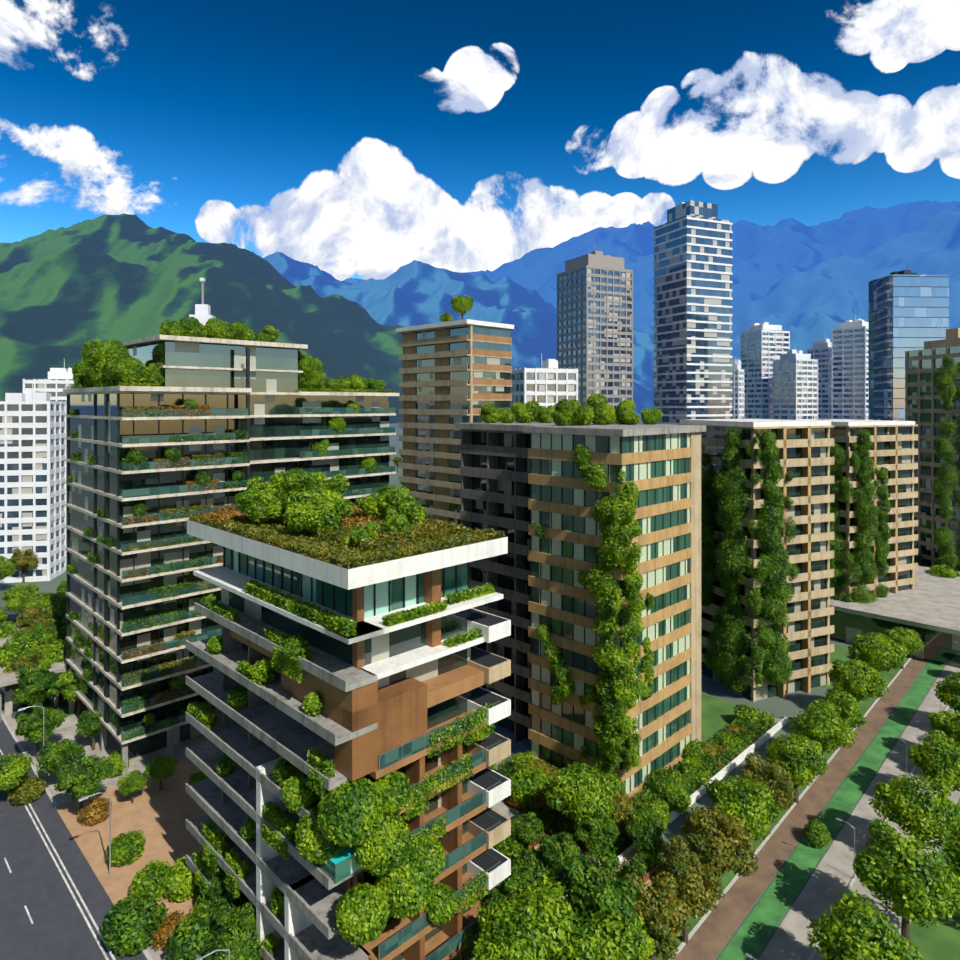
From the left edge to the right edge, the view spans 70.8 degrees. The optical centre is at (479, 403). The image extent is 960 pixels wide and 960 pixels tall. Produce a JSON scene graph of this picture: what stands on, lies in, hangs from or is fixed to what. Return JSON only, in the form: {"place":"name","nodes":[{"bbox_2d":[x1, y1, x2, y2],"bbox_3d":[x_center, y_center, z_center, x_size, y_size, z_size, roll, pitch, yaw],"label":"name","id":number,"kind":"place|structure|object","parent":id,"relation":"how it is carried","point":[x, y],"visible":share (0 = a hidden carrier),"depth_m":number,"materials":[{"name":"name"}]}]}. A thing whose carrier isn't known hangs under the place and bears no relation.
{"place":"outdoors","nodes":[
{"label":"outdoors","id":0,"kind":"place"},
{"bbox_2d":[0,213,402,423],"bbox_3d":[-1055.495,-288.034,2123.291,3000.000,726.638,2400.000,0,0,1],"label":"hill","id":1,"kind":"structure","parent":0,"point":[66,294],"depth_m":1679.60,"materials":[{"name":"green plant"}]},
{"bbox_2d":[263,252,653,414],"bbox_3d":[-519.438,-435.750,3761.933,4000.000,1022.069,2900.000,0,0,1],"label":"mountain","id":2,"kind":"structure","parent":0,"point":[414,293],"depth_m":3789.91,"materials":[{"name":"blue stone"}]},
{"bbox_2d":[0,607,943,959],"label":"street","id":3,"kind":"structure","parent":0,"point":[36,885],"depth_m":64.10,"materials":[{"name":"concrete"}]},
{"bbox_2d":[0,753,33,805],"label":"tree","id":4,"kind":"object","parent":3,"relation":"on","point":[13,770],"visible":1,"depth_m":75.38,"materials":[{"name":"green plant"}]},
{"bbox_2d":[0,749,115,959],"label":"road markings","id":5,"kind":"object","parent":3,"relation":"on","point":[74,897],"depth_m":63.22,"materials":[{"name":"paint"}]},
{"bbox_2d":[2,656,948,959],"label":"street kerb","id":6,"kind":"structure","parent":3,"relation":"on","point":[682,944],"depth_m":73.76,"materials":[{"name":"concrete"}]},
{"bbox_2d":[0,415,945,959],"bbox_3d":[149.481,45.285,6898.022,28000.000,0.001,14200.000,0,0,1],"label":"ground","id":7,"kind":"structure","parent":0,"point":[790,705],"depth_m":99.45,"materials":[{"name":"grey concrete"}]},
{"bbox_2d":[10,548,38,582],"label":"tree","id":8,"kind":"object","parent":7,"relation":"on","point":[26,562],"visible":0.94,"depth_m":169.37,"materials":[{"name":"green plant"}]},
{"bbox_2d":[7,776,46,804],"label":"bush","id":9,"kind":"object","parent":7,"relation":"on","point":[24,792],"visible":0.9,"depth_m":76.19,"materials":[{"name":"green plant"}]},
{"bbox_2d":[0,382,66,582],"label":"tower","id":10,"kind":"structure","parent":7,"relation":"on","point":[33,470],"depth_m":171.37,"materials":[{"name":"white concrete"}]},
{"bbox_2d":[0,625,66,721],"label":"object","id":11,"kind":"object","parent":7,"relation":"on","point":[7,703],"visible":0.08,"depth_m":98.74,"materials":[{"name":"concrete"}]},
{"bbox_2d":[15,702,66,758],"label":"tree","id":12,"kind":"object","parent":7,"relation":"on","point":[28,727],"visible":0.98,"depth_m":84.86,"materials":[{"name":"green plant"}]},
{"bbox_2d":[23,367,74,400],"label":"tower","id":13,"kind":"structure","parent":7,"relation":"on","point":[56,382],"depth_m":257.42,"materials":[{"name":"white concrete"}]},
{"bbox_2d":[36,738,84,777],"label":"tree","id":14,"kind":"object","parent":7,"relation":"on","point":[55,756],"visible":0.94,"depth_m":77.85,"materials":[{"name":"green plant"}]},
{"bbox_2d":[56,668,81,715],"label":"tree","id":15,"kind":"object","parent":7,"relation":"on","point":[66,682],"visible":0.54,"depth_m":95.91,"materials":[{"name":"green plant"}]},
{"bbox_2d":[75,710,101,749],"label":"tree","id":16,"kind":"object","parent":7,"relation":"on","point":[90,724],"visible":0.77,"depth_m":87.07,"materials":[{"name":"green plant"}]},
{"bbox_2d":[208,872,247,908],"bbox_3d":[-21.165,42.750,57.741,3.891,5.070,4.083,0,0,-14],"label":"tree","id":17,"kind":"object","parent":7,"relation":"on","point":[218,887],"visible":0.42,"depth_m":56.64,"materials":[{"name":"green plant"}]},
{"bbox_2d":[63,335,399,775],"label":"tower","id":18,"kind":"structure","parent":7,"relation":"on","point":[251,387],"depth_m":89.04,"materials":[{"name":"teal glass"}]},
{"bbox_2d":[121,404,240,704],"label":"balcony plants","id":19,"kind":"object","parent":18,"relation":"attached to","point":[179,635],"visible":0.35,"depth_m":85.64,"materials":[{"name":"green plant"}]},
{"bbox_2d":[66,398,387,739],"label":"balcony plants","id":20,"kind":"object","parent":18,"relation":"on","point":[133,456],"visible":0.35,"depth_m":86.55,"materials":[{"name":"green plant"}]},
{"bbox_2d":[66,317,395,472],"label":"rooftop plants","id":21,"kind":"object","parent":18,"relation":"on","point":[112,362],"visible":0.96,"depth_m":93.42,"materials":[{"name":"green plant"}]},
{"bbox_2d":[202,901,265,959],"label":"tree","id":22,"kind":"object","parent":7,"relation":"on","point":[240,924],"visible":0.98,"depth_m":51.08,"materials":[{"name":"green plant"}]},
{"bbox_2d":[186,513,510,959],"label":"tower","id":23,"kind":"structure","parent":7,"relation":"on","point":[392,696],"depth_m":52.11,"materials":[{"name":"white concrete"}]},
{"bbox_2d":[195,505,464,543],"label":"rooftop plants","id":24,"kind":"object","parent":23,"relation":"on","point":[230,514],"visible":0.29,"depth_m":60.95,"materials":[{"name":"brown plant"}]},
{"bbox_2d":[236,468,426,546],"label":"rooftop shrubs","id":25,"kind":"object","parent":23,"relation":"on","point":[314,503],"visible":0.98,"depth_m":58.20,"materials":[{"name":"green plant"}]},
{"bbox_2d":[187,580,495,959],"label":"terrace plants","id":26,"kind":"object","parent":23,"relation":"attached to","point":[402,886],"visible":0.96,"depth_m":48.26,"materials":[{"name":"green plant"}]},
{"bbox_2d":[188,511,504,568],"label":"green roof","id":27,"kind":"structure","parent":23,"relation":"on","point":[329,548],"depth_m":52.31,"materials":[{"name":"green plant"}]},
{"bbox_2d":[396,319,513,523],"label":"block","id":28,"kind":"structure","parent":7,"relation":"on","point":[456,371],"depth_m":156.11,"materials":[{"name":"beige concrete"}]},
{"bbox_2d":[483,862,540,904],"bbox_3d":[2.754,42.224,56.409,4.923,6.122,4.766,0,0,-32],"label":"tree","id":29,"kind":"object","parent":7,"relation":"on","point":[509,887],"visible":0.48,"depth_m":56.16,"materials":[{"name":"green plant"}]},
{"bbox_2d":[470,896,561,959],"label":"tree","id":30,"kind":"object","parent":7,"relation":"on","point":[490,916],"visible":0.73,"depth_m":49.02,"materials":[{"name":"green plant"}]},
{"bbox_2d":[510,811,543,848],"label":"tree","id":31,"kind":"object","parent":7,"relation":"on","point":[529,831],"visible":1,"depth_m":66.44,"materials":[{"name":"green plant"}]},
{"bbox_2d":[512,846,558,882],"bbox_3d":[5.177,43.624,63.045,4.544,3.837,4.593,0,0,27],"label":"tree","id":32,"kind":"object","parent":7,"relation":"on","point":[526,859],"visible":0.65,"depth_m":62.31,"materials":[{"name":"green plant"}]},
{"bbox_2d":[492,875,589,959],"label":"tree","id":33,"kind":"object","parent":7,"relation":"on","point":[544,899],"visible":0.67,"depth_m":49.14,"materials":[{"name":"green plant"}]},
{"bbox_2d":[511,357,577,407],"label":"block","id":34,"kind":"structure","parent":7,"relation":"on","point":[548,382],"depth_m":202.81,"materials":[{"name":"white concrete"}]},
{"bbox_2d":[537,831,580,876],"bbox_3d":[7.298,42.871,63.149,3.888,4.828,4.080,0,0,-39],"label":"tree","id":35,"kind":"object","parent":7,"relation":"on","point":[562,848],"visible":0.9,"depth_m":62.37,"materials":[{"name":"green plant"}]},
{"bbox_2d":[455,421,705,799],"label":"block","id":36,"kind":"structure","parent":7,"relation":"on","point":[517,479],"depth_m":82.71,"materials":[{"name":"beige concrete"}]},
{"bbox_2d":[480,393,662,425],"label":"rooftop shrubs","id":37,"kind":"object","parent":36,"relation":"on","point":[566,412],"visible":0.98,"depth_m":91.40,"materials":[{"name":"green plant"}]},
{"bbox_2d":[532,444,654,799],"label":"climbing plants","id":38,"kind":"object","parent":36,"relation":"attached to","point":[628,692],"visible":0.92,"depth_m":75.13,"materials":[{"name":"green plant"}]},
{"bbox_2d":[545,761,619,823],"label":"tree","id":39,"kind":"object","parent":7,"relation":"on","point":[569,788],"visible":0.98,"depth_m":68.07,"materials":[{"name":"green plant"}]},
{"bbox_2d":[546,852,640,935],"bbox_3d":[8.780,40.629,53.477,7.608,9.312,7.365,0,0,32],"label":"tree","id":40,"kind":"object","parent":7,"relation":"on","point":[580,883],"visible":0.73,"depth_m":52.83,"materials":[{"name":"green plant"}]},
{"bbox_2d":[557,245,632,422],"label":"tower","id":41,"kind":"structure","parent":7,"relation":"on","point":[594,318],"depth_m":289.41,"materials":[{"name":"beige concrete"}]},
{"bbox_2d":[574,809,619,862],"bbox_3d":[11.218,42.501,65.096,4.389,5.568,4.249,0,0,-10],"label":"tree","id":42,"kind":"object","parent":7,"relation":"on","point":[590,833],"visible":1,"depth_m":64.42,"materials":[{"name":"green plant"}]},
{"bbox_2d":[562,910,655,959],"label":"tree","id":43,"kind":"object","parent":7,"relation":"on","point":[627,939],"visible":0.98,"depth_m":48.14,"materials":[{"name":"green plant"}]},
{"bbox_2d":[476,709,777,901],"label":"hedge","id":44,"kind":"object","parent":7,"relation":"on","point":[637,867],"visible":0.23,"depth_m":75.47,"materials":[{"name":"green plant"}]},
{"bbox_2d":[626,808,665,852],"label":"tree","id":45,"kind":"object","parent":7,"relation":"on","point":[645,830],"visible":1,"depth_m":65.66,"materials":[{"name":"green plant"}]},
{"bbox_2d":[621,870,690,959],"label":"tree","id":46,"kind":"object","parent":7,"relation":"on","point":[665,920],"visible":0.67,"depth_m":52.01,"materials":[{"name":"green plant"}]},
{"bbox_2d":[650,835,724,943],"bbox_3d":[17.219,41.216,56.560,5.855,8.138,5.575,0,0,-21],"label":"tree","id":47,"kind":"object","parent":7,"relation":"on","point":[696,893],"visible":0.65,"depth_m":55.63,"materials":[{"name":"green plant"}]},
{"bbox_2d":[653,200,731,424],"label":"tower","id":48,"kind":"structure","parent":7,"relation":"on","point":[692,374],"depth_m":288.77,"materials":[{"name":"white"}]},
{"bbox_2d":[680,805,758,891],"bbox_3d":[21.634,41.056,61.560,6.360,8.458,6.680,0,0,-17],"label":"tree","id":49,"kind":"object","parent":7,"relation":"on","point":[718,839],"visible":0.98,"depth_m":60.26,"materials":[{"name":"green plant"}]},
{"bbox_2d":[731,360,743,418],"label":"tower","id":50,"kind":"structure","parent":7,"relation":"on","point":[737,392],"depth_m":412.69,"materials":[{"name":"white concrete"}]},
{"bbox_2d":[704,775,781,858],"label":"tree","id":51,"kind":"object","parent":7,"relation":"on","point":[748,802],"visible":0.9,"depth_m":65.64,"materials":[{"name":"green plant"}]},
{"bbox_2d":[677,419,833,701],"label":"block","id":52,"kind":"structure","parent":7,"relation":"on","point":[806,459],"depth_m":105.84,"materials":[{"name":"beige concrete"}]},
{"bbox_2d":[701,427,798,695],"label":"climbing plants","id":53,"kind":"object","parent":52,"relation":"attached to","point":[727,653],"visible":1,"depth_m":102.25,"materials":[{"name":"green plant"}]},
{"bbox_2d":[740,752,795,810],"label":"tree","id":54,"kind":"object","parent":7,"relation":"on","point":[780,789],"visible":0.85,"depth_m":70.79,"materials":[{"name":"green plant"}]},
{"bbox_2d":[764,731,828,803],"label":"tree","id":55,"kind":"object","parent":7,"relation":"on","point":[804,751],"visible":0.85,"depth_m":74.87,"materials":[{"name":"green plant"}]},
{"bbox_2d":[803,818,831,847],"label":"bush","id":56,"kind":"object","parent":7,"relation":"on","point":[814,830],"visible":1,"depth_m":68.91,"materials":[{"name":"green plant"}]},
{"bbox_2d":[788,700,857,766],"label":"tree","id":57,"kind":"object","parent":7,"relation":"on","point":[813,722],"visible":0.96,"depth_m":81.71,"materials":[{"name":"green plant"}]},
{"bbox_2d":[817,687,866,727],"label":"tree","id":58,"kind":"object","parent":7,"relation":"on","point":[848,710],"visible":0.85,"depth_m":88.34,"materials":[{"name":"green plant"}]},
{"bbox_2d":[828,659,889,701],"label":"tree","id":59,"kind":"object","parent":7,"relation":"on","point":[863,680],"visible":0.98,"depth_m":95.38,"materials":[{"name":"green plant"}]},
{"bbox_2d":[806,889,922,959],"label":"tree","id":60,"kind":"object","parent":7,"relation":"on","point":[870,937],"visible":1,"depth_m":49.40,"materials":[{"name":"green plant"}]},
{"bbox_2d":[815,419,917,597],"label":"block","id":61,"kind":"structure","parent":7,"relation":"on","point":[893,450],"depth_m":135.69,"materials":[{"name":"beige concrete"}]},
{"bbox_2d":[830,428,891,603],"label":"climbing plants","id":62,"kind":"object","parent":61,"relation":"attached to","point":[862,569],"visible":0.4,"depth_m":130.95,"materials":[{"name":"green plant"}]},
{"bbox_2d":[847,631,907,688],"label":"tree","id":63,"kind":"object","parent":7,"relation":"on","point":[885,656],"visible":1,"depth_m":105.62,"materials":[{"name":"green plant"}]},
{"bbox_2d":[830,566,959,667],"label":"pavilion end","id":64,"kind":"structure","parent":7,"relation":"on","point":[927,608],"depth_m":125.35,"materials":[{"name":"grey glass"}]},
{"bbox_2d":[882,627,924,669],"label":"tree","id":65,"kind":"object","parent":7,"relation":"on","point":[907,639],"visible":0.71,"depth_m":113.71,"materials":[{"name":"green plant"}]},
{"bbox_2d":[868,774,959,857],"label":"tree","id":66,"kind":"object","parent":7,"relation":"on","point":[915,815],"visible":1,"depth_m":65.25,"materials":[{"name":"green plant"}]},
{"bbox_2d":[905,328,959,571],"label":"tower","id":67,"kind":"structure","parent":7,"relation":"on","point":[925,411],"depth_m":166.59,"materials":[{"name":"glass"}]},
{"bbox_2d":[932,355,959,570],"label":"climbing plants","id":68,"kind":"object","parent":67,"relation":"attached to","point":[947,480],"visible":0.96,"depth_m":156.92,"materials":[{"name":"green plant"}]},
{"bbox_2d":[906,729,959,798],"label":"tree","id":69,"kind":"object","parent":7,"relation":"on","point":[940,760],"visible":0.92,"depth_m":73.58,"materials":[{"name":"green plant"}]},
{"bbox_2d":[928,709,959,746],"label":"tree","id":70,"kind":"object","parent":7,"relation":"on","point":[942,720],"visible":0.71,"depth_m":84.07,"materials":[{"name":"green plant"}]},
{"bbox_2d":[934,672,959,712],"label":"tree","id":71,"kind":"object","parent":7,"relation":"on","point":[948,694],"visible":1,"depth_m":91.47,"materials":[{"name":"green plant"}]},
{"bbox_2d":[0,0,959,280],"label":"sky","id":72,"kind":"structure","parent":0,"point":[359,139],"materials":[{"name":"blue"}]},
{"bbox_2d":[2,657,959,959],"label":"street pavement","id":73,"kind":"structure","parent":0,"point":[154,813],"depth_m":71.62,"materials":[{"name":"concrete"}]},
{"bbox_2d":[54,748,112,819],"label":"tree","id":74,"kind":"object","parent":73,"relation":"on","point":[81,778],"visible":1,"depth_m":72.49,"materials":[{"name":"green plant"}]},
{"bbox_2d":[77,797,111,825],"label":"bush","id":75,"kind":"object","parent":73,"relation":"on","point":[95,807],"visible":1,"depth_m":72.75,"materials":[{"name":"orange plant"}]},
{"bbox_2d":[105,830,145,866],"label":"bush","id":76,"kind":"object","parent":73,"relation":"on","point":[128,847],"visible":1,"depth_m":66.04,"materials":[{"name":"green plant"}]},
{"bbox_2d":[116,770,147,802],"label":"tree","id":77,"kind":"object","parent":73,"relation":"on","point":[133,782],"visible":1,"depth_m":75.92,"materials":[{"name":"green plant"}]},
{"bbox_2d":[100,891,168,956],"bbox_3d":[-28.848,43.425,56.630,5.072,4.283,5.127,0,0,-7],"label":"bush","id":78,"kind":"object","parent":73,"relation":"on","point":[126,928],"visible":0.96,"depth_m":55.33,"materials":[{"name":"green plant"}]},
{"bbox_2d":[129,860,169,901],"bbox_3d":[-30.152,44.040,62.107,3.784,2.992,3.751,0,0,31],"label":"bush","id":79,"kind":"object","parent":73,"relation":"on","point":[152,875],"visible":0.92,"depth_m":61.40,"materials":[{"name":"green plant"}]},
{"bbox_2d":[142,755,177,789],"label":"tree","id":80,"kind":"object","parent":73,"relation":"on","point":[160,768],"visible":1,"depth_m":78.33,"materials":[{"name":"green plant"}]},
{"bbox_2d":[149,910,187,950],"bbox_3d":[-26.233,44.288,56.838,3.445,2.316,3.434,0,0,40],"label":"bush","id":81,"kind":"object","parent":73,"relation":"on","point":[165,930],"visible":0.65,"depth_m":55.96,"materials":[{"name":"brown plant"}]},
{"bbox_2d":[162,856,199,901],"bbox_3d":[-27.264,43.978,62.143,3.733,3.211,3.763,0,0,6],"label":"bush","id":82,"kind":"object","parent":73,"relation":"on","point":[180,881],"visible":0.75,"depth_m":61.08,"materials":[{"name":"green plant"}]},
{"bbox_2d":[164,899,239,959],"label":"bush","id":83,"kind":"object","parent":73,"relation":"on","point":[187,944],"visible":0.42,"depth_m":53.33,"materials":[{"name":"green plant"}]},
{"bbox_2d":[492,835,522,863],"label":"bush","id":84,"kind":"object","parent":73,"relation":"on","point":[508,847],"visible":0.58,"depth_m":65.39,"materials":[{"name":"green plant"}]},
{"bbox_2d":[508,771,544,807],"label":"tree","id":85,"kind":"object","parent":73,"relation":"on","point":[521,786],"visible":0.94,"depth_m":75.46,"materials":[{"name":"green plant"}]},
{"bbox_2d":[642,799,670,825],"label":"bush","id":86,"kind":"object","parent":73,"relation":"on","point":[658,805],"visible":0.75,"depth_m":72.08,"materials":[{"name":"green plant"}]},
{"bbox_2d":[645,765,682,796],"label":"bush","id":87,"kind":"object","parent":73,"relation":"on","point":[666,777],"visible":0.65,"depth_m":76.89,"materials":[{"name":"green plant"}]},
{"bbox_2d":[662,782,691,813],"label":"bush","id":88,"kind":"object","parent":73,"relation":"on","point":[677,798],"visible":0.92,"depth_m":74.20,"materials":[{"name":"green plant"}]},
{"bbox_2d":[682,762,709,788],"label":"bush","id":89,"kind":"object","parent":73,"relation":"on","point":[694,769],"visible":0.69,"depth_m":79.35,"materials":[{"name":"green plant"}]},
{"bbox_2d":[734,704,760,726],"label":"bush","id":90,"kind":"object","parent":73,"relation":"on","point":[741,711],"visible":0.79,"depth_m":94.04,"materials":[{"name":"green plant"}]},
{"bbox_2d":[3,619,959,959],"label":"lawn verges","id":91,"kind":"structure","parent":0,"point":[931,941],"depth_m":72.27,"materials":[{"name":"green plant"}]},
{"bbox_2d":[1,583,38,612],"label":"tree","id":92,"kind":"object","parent":91,"relation":"on","point":[16,598],"visible":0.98,"depth_m":135.95,"materials":[{"name":"green plant"}]},
{"bbox_2d":[3,652,44,689],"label":"tree","id":93,"kind":"object","parent":91,"relation":"on","point":[21,660],"visible":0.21,"depth_m":98.97,"materials":[{"name":"green plant"}]},
{"bbox_2d":[0,631,58,671],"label":"tree","id":94,"kind":"object","parent":91,"relation":"on","point":[13,649],"visible":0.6,"depth_m":102.10,"materials":[{"name":"green plant"}]},
{"bbox_2d":[12,662,59,720],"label":"tree","id":95,"kind":"object","parent":91,"relation":"on","point":[33,684],"visible":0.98,"depth_m":94.94,"materials":[{"name":"green plant"}]},
{"bbox_2d":[16,604,55,628],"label":"tree","id":96,"kind":"object","parent":91,"relation":"on","point":[26,619],"visible":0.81,"depth_m":117.46,"materials":[{"name":"green plant"}]},
{"bbox_2d":[35,637,66,675],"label":"tree","id":97,"kind":"object","parent":91,"relation":"on","point":[53,657],"visible":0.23,"depth_m":102.53,"materials":[{"name":"green plant"}]},
{"bbox_2d":[852,817,959,950],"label":"tree","id":98,"kind":"object","parent":91,"relation":"on","point":[916,887],"visible":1,"depth_m":54.74,"materials":[{"name":"green plant"}]},
{"bbox_2d":[940,829,959,883],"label":"tree","id":99,"kind":"object","parent":91,"relation":"on","point":[953,850],"visible":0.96,"depth_m":58.41,"materials":[{"name":"green plant"}]},
{"bbox_2d":[474,716,787,903],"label":"garden walls","id":100,"kind":"structure","parent":0,"point":[508,811],"depth_m":76.00,"materials":[{"name":"white concrete"}]},
{"bbox_2d":[466,200,959,330],"bbox_3d":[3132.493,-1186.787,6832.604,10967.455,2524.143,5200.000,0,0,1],"label":"mountain range","id":101,"kind":"structure","parent":0,"point":[764,259],"depth_m":7411.39,"materials":[{"name":"blue stone"}]},
{"bbox_2d":[740,322,789,418],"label":"tower","id":102,"kind":"structure","parent":0,"point":[763,345],"depth_m":447.20,"materials":[{"name":"white concrete"}]},
{"bbox_2d":[773,349,817,419],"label":"tower","id":103,"kind":"structure","parent":0,"point":[795,384],"depth_m":419.29,"materials":[{"name":"white concrete"}]},
{"bbox_2d":[640,209,959,360],"bbox_3d":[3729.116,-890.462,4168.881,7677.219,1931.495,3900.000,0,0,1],"label":"mountain","id":104,"kind":"structure","parent":0,"point":[814,304],"depth_m":4739.33,"materials":[{"name":"blue stone"}]},
{"bbox_2d":[806,339,831,419],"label":"tower","id":105,"kind":"structure","parent":0,"point":[820,351],"depth_m":456.40,"materials":[{"name":"white concrete"}]},
{"bbox_2d":[832,319,868,419],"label":"tower","id":106,"kind":"structure","parent":0,"point":[850,369],"depth_m":426.30,"materials":[{"name":"white"}]},
{"bbox_2d":[868,270,948,420],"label":"tower","id":107,"kind":"structure","parent":0,"point":[908,310],"depth_m":239.55,"materials":[{"name":"blue glass"}]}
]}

